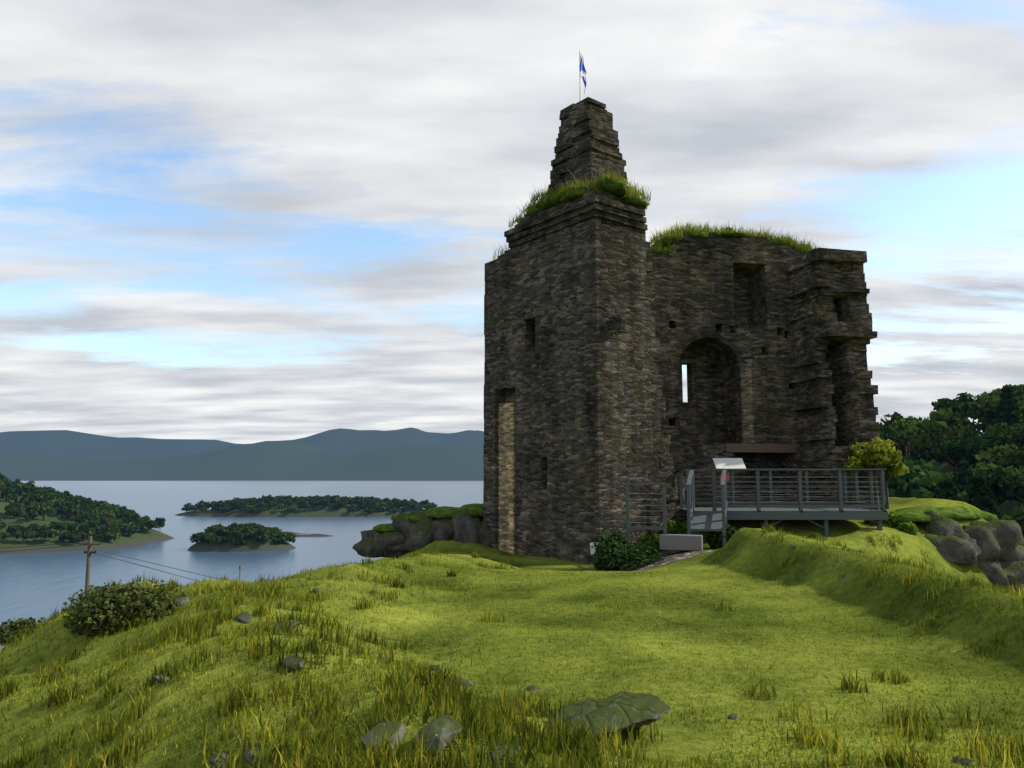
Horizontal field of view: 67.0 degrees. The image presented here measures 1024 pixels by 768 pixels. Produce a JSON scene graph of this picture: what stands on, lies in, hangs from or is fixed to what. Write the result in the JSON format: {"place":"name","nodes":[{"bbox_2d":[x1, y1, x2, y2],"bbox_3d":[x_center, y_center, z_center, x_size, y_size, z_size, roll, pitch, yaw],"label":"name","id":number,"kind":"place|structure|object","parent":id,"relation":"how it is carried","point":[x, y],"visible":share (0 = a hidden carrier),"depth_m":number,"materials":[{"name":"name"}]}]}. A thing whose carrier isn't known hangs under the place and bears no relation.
{"place":"outdoors","nodes":[
{"label":"outdoors","id":0,"kind":"place"},
{"bbox_2d":[0,495,174,553],"bbox_3d":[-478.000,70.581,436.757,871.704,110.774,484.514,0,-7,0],"label":"headland","id":1,"kind":"structure","parent":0,"point":[140,538],"depth_m":348.50,"materials":[{"name":"green plant"}]},
{"bbox_2d":[0,473,165,543],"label":"headland trees","id":2,"kind":"object","parent":1,"relation":"on","point":[43,502],"visible":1,"depth_m":370.09,"materials":[{"name":"green plant"}]},
{"bbox_2d":[0,481,483,648],"bbox_3d":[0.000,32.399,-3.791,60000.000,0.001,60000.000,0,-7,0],"label":"lake","id":3,"kind":"structure","parent":0,"point":[34,585],"depth_m":357.39,"materials":[{"name":"blue liquid"}]},
{"bbox_2d":[281,531,309,533],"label":"skerry","id":4,"kind":"structure","parent":3,"relation":"on","point":[295,532],"depth_m":428.89,"materials":[{"name":"grey stone"}]},
{"bbox_2d":[295,534,331,536],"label":"skerry","id":5,"kind":"structure","parent":3,"relation":"on","point":[311,535],"depth_m":409.20,"materials":[{"name":"grey stone"}]},
{"bbox_2d":[188,534,295,551],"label":"islet","id":6,"kind":"object","parent":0,"point":[229,546],"visible":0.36,"depth_m":332.45,"materials":[{"name":"green plant"}]},
{"bbox_2d":[190,522,296,546],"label":"trees","id":7,"kind":"object","parent":6,"relation":"on","point":[259,532],"visible":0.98,"depth_m":336.13,"materials":[{"name":"green plant"}]},
{"bbox_2d":[176,503,425,516],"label":"island","id":8,"kind":"structure","parent":0,"point":[316,511],"depth_m":602.24,"materials":[{"name":"green plant"}]},
{"bbox_2d":[181,494,436,513],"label":"island trees","id":9,"kind":"object","parent":8,"relation":"on","point":[263,503],"visible":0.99,"depth_m":614.60,"materials":[{"name":"green plant"}]},
{"bbox_2d":[0,427,1023,767],"bbox_3d":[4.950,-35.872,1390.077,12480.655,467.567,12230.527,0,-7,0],"label":"terrain","id":10,"kind":"structure","parent":0,"point":[410,453],"depth_m":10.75,"materials":[{"name":"green plant"}]},
{"bbox_2d":[0,616,45,646],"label":"bush","id":11,"kind":"object","parent":10,"relation":"on","point":[12,628],"visible":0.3,"depth_m":13.47,"materials":[{"name":"green plant"}]},
{"bbox_2d":[1,536,218,596],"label":"utility pole","id":12,"kind":"object","parent":10,"relation":"on","point":[88,562],"visible":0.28,"depth_m":37.50,"materials":[{"name":"brown wood"}]},
{"bbox_2d":[62,579,188,636],"bbox_3d":[-5.554,3.361,11.338,2.131,1.020,1.844,0,-7,0],"label":"bush","id":13,"kind":"object","parent":10,"relation":"on","point":[106,610],"visible":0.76,"depth_m":10.82,"materials":[{"name":"green plant"}]},
{"bbox_2d":[152,674,168,681],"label":"field rock","id":14,"kind":"object","parent":10,"relation":"on","point":[156,677],"visible":0.62,"depth_m":6.91,"materials":[{"name":"grey stone"}]},
{"bbox_2d":[173,596,188,605],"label":"field rock","id":15,"kind":"object","parent":10,"relation":"on","point":[183,599],"visible":0.62,"depth_m":11.13,"materials":[{"name":"grey stone"}]},
{"bbox_2d":[209,751,229,767],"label":"field rock","id":16,"kind":"object","parent":10,"relation":"on","point":[212,760],"visible":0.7,"depth_m":5.05,"materials":[{"name":"grey stone"}]},
{"bbox_2d":[236,612,251,622],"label":"field rock","id":17,"kind":"object","parent":10,"relation":"on","point":[244,617],"visible":1,"depth_m":8.96,"materials":[{"name":"grey stone"}]},
{"bbox_2d":[243,745,260,765],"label":"field rock","id":18,"kind":"object","parent":10,"relation":"on","point":[247,753],"visible":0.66,"depth_m":4.96,"materials":[{"name":"grey stone"}]},
{"bbox_2d":[273,620,299,629],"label":"field rock","id":19,"kind":"object","parent":10,"relation":"on","point":[294,623],"visible":0.4,"depth_m":8.79,"materials":[{"name":"grey stone"}]},
{"bbox_2d":[282,655,304,669],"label":"field rock","id":20,"kind":"object","parent":10,"relation":"on","point":[293,662],"visible":0.84,"depth_m":6.36,"materials":[{"name":"grey stone"}]},
{"bbox_2d":[346,748,357,758],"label":"field rock","id":21,"kind":"object","parent":10,"relation":"on","point":[350,751],"visible":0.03,"depth_m":4.44,"materials":[{"name":"grey stone"}]},
{"bbox_2d":[352,530,407,557],"bbox_3d":[-4.767,5.852,28.702,2.378,1.210,1.855,0,-7,0],"label":"outcrop rock","id":22,"kind":"object","parent":10,"relation":"on","point":[373,543],"visible":0.74,"depth_m":28.09,"materials":[{"name":"grey stone"}]},
{"bbox_2d":[373,523,395,531],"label":"outcrop turf","id":23,"kind":"structure","parent":22,"relation":"on","point":[388,527],"depth_m":28.57,"materials":[{"name":"green plant"}]},
{"bbox_2d":[359,721,405,753],"bbox_3d":[-0.750,2.038,4.410,0.243,0.171,0.320,-9,-4,13],"label":"field rock","id":24,"kind":"object","parent":10,"relation":"on","point":[391,727],"visible":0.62,"depth_m":4.35,"materials":[{"name":"grey stone"}]},
{"bbox_2d":[387,510,434,553],"bbox_3d":[-3.593,5.544,28.667,2.352,1.704,2.404,2,-7,-20],"label":"outcrop rock","id":25,"kind":"object","parent":10,"relation":"on","point":[418,534],"visible":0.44,"depth_m":28.03,"materials":[{"name":"grey stone"}]},
{"bbox_2d":[390,515,420,521],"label":"outcrop turf","id":26,"kind":"structure","parent":25,"relation":"on","point":[412,518],"depth_m":28.37,"materials":[{"name":"green plant"}]},
{"bbox_2d":[425,665,440,671],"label":"field rock","id":27,"kind":"object","parent":10,"relation":"on","point":[436,666],"visible":0.31,"depth_m":8.44,"materials":[{"name":"grey stone"}]},
{"bbox_2d":[416,715,461,754],"bbox_3d":[-0.413,1.967,4.359,0.236,0.154,0.360,-1,-7,12],"label":"field rock","id":28,"kind":"object","parent":10,"relation":"on","point":[439,726],"visible":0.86,"depth_m":4.26,"materials":[{"name":"grey stone"}]},
{"bbox_2d":[431,518,453,542],"bbox_3d":[-2.367,5.496,28.653,2.441,1.784,2.014,-4,-8,32],"label":"outcrop rock","id":29,"kind":"object","parent":10,"relation":"on","point":[443,529],"visible":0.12,"depth_m":27.92,"materials":[{"name":"grey stone"}]},
{"bbox_2d":[423,506,458,517],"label":"outcrop turf","id":30,"kind":"structure","parent":29,"relation":"on","point":[442,512],"depth_m":28.54,"materials":[{"name":"green plant"}]},
{"bbox_2d":[454,677,472,685],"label":"field rock","id":31,"kind":"object","parent":10,"relation":"on","point":[469,683],"visible":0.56,"depth_m":7.90,"materials":[{"name":"grey stone"}]},
{"bbox_2d":[451,509,481,543],"bbox_3d":[-1.480,5.413,28.637,1.994,1.799,2.129,3,-7,-26],"label":"outcrop rock","id":32,"kind":"object","parent":10,"relation":"on","point":[466,525],"visible":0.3,"depth_m":27.82,"materials":[{"name":"grey stone"}]},
{"bbox_2d":[456,503,483,516],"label":"outcrop turf","id":33,"kind":"structure","parent":32,"relation":"on","point":[474,509],"depth_m":28.39,"materials":[{"name":"green plant"}]},
{"bbox_2d":[478,517,490,546],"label":"outcrop rock","id":34,"kind":"object","parent":10,"relation":"on","point":[484,533],"visible":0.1,"depth_m":27.89,"materials":[{"name":"grey stone"}]},
{"bbox_2d":[491,744,519,766],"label":"field rock","id":35,"kind":"object","parent":10,"relation":"on","point":[501,748],"visible":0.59,"depth_m":4.05,"materials":[{"name":"grey stone"}]},
{"bbox_2d":[498,402,515,553],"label":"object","id":36,"kind":"object","parent":10,"relation":"on","point":[507,493],"visible":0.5,"depth_m":27.70,"materials":[{"name":"stone"}]},
{"bbox_2d":[483,230,562,559],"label":"tower wall","id":37,"kind":"structure","parent":10,"relation":"on","point":[522,325],"depth_m":26.83,"materials":[{"name":"stone"}]},
{"bbox_2d":[527,686,541,690],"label":"field rock","id":38,"kind":"object","parent":10,"relation":"on","point":[535,688],"visible":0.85,"depth_m":7.84,"materials":[{"name":"grey stone"}]},
{"bbox_2d":[547,691,671,739],"bbox_3d":[0.720,2.634,6.029,1.013,0.348,1.232,-13,-15,32],"label":"field rock","id":39,"kind":"object","parent":10,"relation":"on","point":[647,709],"visible":0.62,"depth_m":5.82,"materials":[{"name":"grey stone"}]},
{"bbox_2d":[560,217,665,563],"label":"tower wall","id":40,"kind":"structure","parent":10,"relation":"on","point":[613,402],"depth_m":24.91,"materials":[{"name":"stone"}]},
{"bbox_2d":[504,195,647,247],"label":"cornice","id":41,"kind":"structure","parent":40,"relation":"on","point":[590,208],"depth_m":25.64,"materials":[{"name":"grey stone"}]},
{"bbox_2d":[518,187,623,225],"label":"tower parapet","id":42,"kind":"structure","parent":41,"relation":"on","point":[543,212],"depth_m":25.80,"materials":[{"name":"stone"}]},
{"bbox_2d":[526,206,539,215],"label":"moss clump","id":43,"kind":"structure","parent":42,"relation":"on","point":[534,210],"depth_m":27.34,"materials":[{"name":"green plant"}]},
{"bbox_2d":[540,193,561,209],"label":"moss clump","id":44,"kind":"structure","parent":42,"relation":"on","point":[549,202],"depth_m":26.06,"materials":[{"name":"green plant"}]},
{"bbox_2d":[560,188,599,202],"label":"moss clump","id":45,"kind":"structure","parent":42,"relation":"on","point":[567,196],"depth_m":25.25,"materials":[{"name":"green plant"}]},
{"bbox_2d":[548,97,626,192],"bbox_3d":[2.630,-7.810,26.898,1.975,3.633,2.477,5,-8,-37],"label":"stone turret","id":46,"kind":"object","parent":42,"relation":"on","point":[587,143],"visible":0.63,"depth_m":26.27,"materials":[{"name":"grey stone"}]},
{"bbox_2d":[579,51,580,100],"bbox_3d":[2.404,-10.637,27.236,0.056,2.300,0.056,0,-7,0],"label":"flag pole","id":47,"kind":"object","parent":46,"relation":"on","point":[580,73],"visible":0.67,"depth_m":27.26,"materials":[{"name":"white metal"}]},
{"bbox_2d":[596,177,626,196],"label":"moss clump","id":48,"kind":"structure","parent":42,"relation":"on","point":[615,187],"depth_m":25.16,"materials":[{"name":"green plant"}]},
{"bbox_2d":[591,528,665,570],"bbox_3d":[3.276,4.997,22.332,2.214,1.652,1.873,5,-8,-37],"label":"bush","id":49,"kind":"object","parent":10,"relation":"on","point":[617,552],"visible":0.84,"depth_m":21.90,"materials":[{"name":"green plant"}]},
{"bbox_2d":[637,533,663,552],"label":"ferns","id":50,"kind":"object","parent":10,"relation":"on","point":[652,540],"visible":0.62,"depth_m":23.90,"materials":[{"name":"green plant"}]},
{"bbox_2d":[657,435,686,533],"bbox_3d":[4.930,3.661,27.075,3.073,3.680,2.338,5,-8,-38],"label":"tower stump","id":51,"kind":"object","parent":10,"relation":"on","point":[668,474],"visible":0.28,"depth_m":26.22,"materials":[{"name":"stone"}]},
{"bbox_2d":[659,520,687,533],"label":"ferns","id":52,"kind":"object","parent":10,"relation":"on","point":[677,527],"visible":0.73,"depth_m":24.73,"materials":[{"name":"green plant"}]},
{"bbox_2d":[695,504,711,506],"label":"ferns","id":53,"kind":"object","parent":10,"relation":"on","point":[701,505],"visible":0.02,"depth_m":27.63,"materials":[{"name":"green plant"}]},
{"bbox_2d":[686,470,727,545],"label":"platform ramp","id":54,"kind":"structure","parent":10,"relation":"on","point":[710,521],"depth_m":23.31,"materials":[{"name":"grey metal"}]},
{"bbox_2d":[706,525,735,548],"bbox_3d":[6.257,4.662,22.995,0.931,0.966,0.819,0,-7,0],"label":"bush","id":55,"kind":"object","parent":10,"relation":"on","point":[714,540],"visible":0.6,"depth_m":22.94,"materials":[{"name":"green plant"}]},
{"bbox_2d":[646,234,806,506],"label":"tower wall","id":56,"kind":"structure","parent":10,"relation":"on","point":[721,308],"depth_m":29.83,"materials":[{"name":"stone"}]},
{"bbox_2d":[492,165,821,259],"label":"grass","id":57,"kind":"structure","parent":56,"relation":"on","point":[808,246],"depth_m":29.34,"materials":[{"name":"green plant"}]},
{"bbox_2d":[579,53,586,93],"bbox_3d":[2.514,-10.866,27.108,0.187,1.776,0.416,2,-7,-20],"label":"flag","id":58,"kind":"object","parent":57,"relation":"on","point":[582,69],"visible":1,"depth_m":27.11,"materials":[{"name":"blue fabric"}]},
{"bbox_2d":[622,197,648,209],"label":"moss clump","id":59,"kind":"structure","parent":57,"relation":"on","point":[640,202],"depth_m":25.65,"materials":[{"name":"green plant"}]},
{"bbox_2d":[628,193,642,209],"bbox_3d":[3.641,-6.016,26.548,0.584,0.571,1.773,5,-8,-38],"label":"stone ledge","id":60,"kind":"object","parent":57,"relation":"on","point":[636,206],"depth_m":25.83,"materials":[{"name":"stone"}]},
{"bbox_2d":[650,250,668,253],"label":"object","id":61,"kind":"structure","parent":56,"relation":"on","point":[660,252],"depth_m":29.43,"materials":[{"name":"green plant"}]},
{"bbox_2d":[651,234,681,249],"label":"moss clump","id":62,"kind":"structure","parent":56,"relation":"on","point":[670,239],"depth_m":29.68,"materials":[{"name":"green plant"}]},
{"bbox_2d":[678,229,708,237],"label":"moss clump","id":63,"kind":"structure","parent":56,"relation":"on","point":[699,233],"depth_m":29.76,"materials":[{"name":"green plant"}]},
{"bbox_2d":[708,231,723,236],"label":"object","id":64,"kind":"structure","parent":56,"relation":"on","point":[715,233],"depth_m":30.08,"materials":[{"name":"green plant"}]},
{"bbox_2d":[721,232,749,237],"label":"moss clump","id":65,"kind":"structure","parent":56,"relation":"on","point":[734,235],"depth_m":30.14,"materials":[{"name":"green plant"}]},
{"bbox_2d":[724,443,800,452],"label":"stone lintel","id":66,"kind":"structure","parent":56,"relation":"on","point":[760,448],"depth_m":29.30,"materials":[{"name":"stone"}]},
{"bbox_2d":[769,238,789,244],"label":"moss clump","id":67,"kind":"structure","parent":56,"relation":"on","point":[776,241],"depth_m":30.45,"materials":[{"name":"green plant"}]},
{"bbox_2d":[790,244,804,251],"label":"moss clump","id":68,"kind":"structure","parent":56,"relation":"on","point":[799,247],"depth_m":30.69,"materials":[{"name":"green plant"}]},
{"bbox_2d":[728,714,737,719],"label":"field rock","id":69,"kind":"object","parent":10,"relation":"on","point":[733,716],"visible":0.92,"depth_m":6.70,"materials":[{"name":"grey stone"}]},
{"bbox_2d":[677,469,888,535],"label":"viewing platform","id":70,"kind":"structure","parent":10,"relation":"on","point":[807,511],"depth_m":24.40,"materials":[{"name":"grey metal"}]},
{"bbox_2d":[712,458,745,468],"bbox_3d":[7.700,2.830,27.413,1.050,0.413,0.513,0,-7,0],"label":"info panel","id":71,"kind":"object","parent":70,"relation":"on","point":[728,463],"visible":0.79,"depth_m":27.40,"materials":[{"name":"grey"}]},
{"bbox_2d":[685,481,880,528],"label":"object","id":72,"kind":"object","parent":70,"relation":"attached to","point":[810,521],"visible":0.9,"depth_m":26.21,"materials":[{"name":"silver metal"}]},
{"bbox_2d":[802,532,827,539],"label":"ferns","id":73,"kind":"object","parent":10,"relation":"on","point":[815,534],"visible":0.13,"depth_m":23.50,"materials":[{"name":"green plant"}]},
{"bbox_2d":[786,248,881,509],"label":"ruined wall","id":74,"kind":"structure","parent":10,"relation":"on","point":[835,390],"depth_m":28.68,"materials":[{"name":"stone"}]},
{"bbox_2d":[792,287,877,342],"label":"tower stub lintels","id":75,"kind":"object","parent":74,"relation":"on","point":[833,335],"visible":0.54,"depth_m":28.31,"materials":[{"name":"stone"}]},
{"bbox_2d":[843,437,902,509],"bbox_3d":[12.812,3.535,27.419,1.987,3.304,1.867,0,-7,0],"label":"sapling","id":76,"kind":"object","parent":10,"relation":"on","point":[874,455],"visible":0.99,"depth_m":27.11,"materials":[{"name":"green plant"}]},
{"bbox_2d":[864,509,902,528],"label":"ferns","id":77,"kind":"object","parent":10,"relation":"on","point":[894,522],"visible":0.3,"depth_m":26.25,"materials":[{"name":"green plant"}]},
{"bbox_2d":[879,461,908,508],"bbox_3d":[13.522,3.854,28.123,1.666,2.540,1.152,-5,-9,39],"label":"sapling","id":78,"kind":"object","parent":10,"relation":"on","point":[899,469],"visible":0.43,"depth_m":27.77,"materials":[{"name":"green plant"}]},
{"bbox_2d":[898,521,918,535],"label":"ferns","id":79,"kind":"object","parent":10,"relation":"on","point":[910,527],"visible":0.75,"depth_m":24.94,"materials":[{"name":"green plant"}]},
{"bbox_2d":[888,509,943,521],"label":"crag turf","id":80,"kind":"structure","parent":10,"relation":"on","point":[914,515],"depth_m":26.08,"materials":[{"name":"green plant"}]},
{"bbox_2d":[896,506,984,519],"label":"crag turf","id":81,"kind":"structure","parent":10,"relation":"on","point":[959,513],"depth_m":26.74,"materials":[{"name":"green plant"}]},
{"bbox_2d":[910,418,975,459],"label":"hill conifer trees","id":82,"kind":"object","parent":10,"relation":"on","point":[970,422],"depth_m":143.49,"materials":[{"name":"green plant"}]},
{"bbox_2d":[915,510,980,564],"bbox_3d":[14.128,5.079,25.694,2.597,1.755,2.482,0,-7,0],"label":"crag rock","id":83,"kind":"object","parent":10,"relation":"on","point":[951,541],"visible":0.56,"depth_m":24.90,"materials":[{"name":"grey stone"}]},
{"bbox_2d":[876,384,1023,464],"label":"broad hill trees","id":84,"kind":"object","parent":10,"relation":"on","point":[950,412],"visible":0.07,"depth_m":129.50,"materials":[{"name":"green plant"}]},
{"bbox_2d":[877,386,1023,518],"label":"trees","id":85,"kind":"object","parent":10,"relation":"on","point":[980,495],"visible":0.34,"depth_m":62.77,"materials":[{"name":"green plant"}]},
{"bbox_2d":[886,385,1023,537],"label":"trees","id":86,"kind":"object","parent":10,"relation":"on","point":[995,457],"visible":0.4,"depth_m":98.18,"materials":[{"name":"green plant"}]},
{"bbox_2d":[952,756,971,765],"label":"field rock","id":87,"kind":"object","parent":10,"relation":"on","point":[962,760],"visible":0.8,"depth_m":5.41,"materials":[{"name":"grey stone"}]},
{"bbox_2d":[962,520,1023,564],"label":"crag rock","id":88,"kind":"object","parent":10,"relation":"on","point":[996,540],"visible":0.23,"depth_m":25.32,"materials":[{"name":"grey stone"}]},
{"bbox_2d":[977,510,998,520],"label":"crag turf","id":89,"kind":"structure","parent":88,"relation":"on","point":[989,517],"depth_m":27.09,"materials":[{"name":"green plant"}]},
{"bbox_2d":[977,560,1023,592],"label":"crag rock","id":90,"kind":"object","parent":10,"relation":"on","point":[1010,572],"visible":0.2,"depth_m":24.97,"materials":[{"name":"grey stone"}]},
{"bbox_2d":[1011,520,1023,545],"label":"crag rock","id":91,"kind":"object","parent":10,"relation":"on","point":[1022,538],"visible":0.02,"depth_m":26.88,"materials":[{"name":"grey stone"}]},
{"bbox_3d":[2.450,5.200,22.851,0.040,0.650,0.040,0,-7,0],"label":"notice stake","id":92,"kind":"object","parent":10,"relation":"on","visible":0},
{"bbox_2d":[590,542,597,554],"bbox_3d":[2.440,4.844,22.867,0.263,0.400,0.028,-1,-7,5],"label":"notice sheet","id":93,"kind":"object","parent":92,"relation":"attached to","point":[592,549],"visible":0.6,"depth_m":22.87,"materials":[{"name":"white paper"}]},
{"bbox_2d":[0,0,1023,443],"label":"sky","id":94,"kind":"structure","parent":0,"point":[232,221],"materials":[{"name":"white"}]},
{"bbox_2d":[595,550,711,570],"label":"gravel path","id":95,"kind":"structure","parent":0,"point":[673,556],"depth_m":21.84,"materials":[{"name":"grey gravel"}]},
{"bbox_2d":[625,483,667,556],"bbox_3d":[3.985,4.035,22.936,1.229,2.155,0.130,-1,-7,11],"label":"fence panel","id":96,"kind":"object","parent":95,"relation":"on","point":[629,527],"visible":0.84,"depth_m":22.92,"materials":[{"name":"grey metal"}]},
{"bbox_2d":[629,493,662,522],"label":"rails","id":97,"kind":"object","parent":96,"relation":"attached to","point":[644,499],"visible":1,"depth_m":22.98,"materials":[{"name":"grey metal"}]},
{"bbox_2d":[659,534,702,550],"bbox_3d":[4.954,4.625,22.623,1.200,0.410,0.500,-2,-7,18],"label":"concrete step","id":98,"kind":"object","parent":95,"relation":"on","point":[680,542],"visible":1,"depth_m":22.41,"materials":[{"name":"grey concrete"}]},
{"bbox_2d":[740,367,753,442],"bbox_3d":[8.915,0.811,29.567,0.450,2.900,0.335,1,-7,-12],"label":"stone pilaster","id":99,"kind":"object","parent":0,"point":[747,405],"depth_m":29.40,"materials":[{"name":"stone"}]}
]}

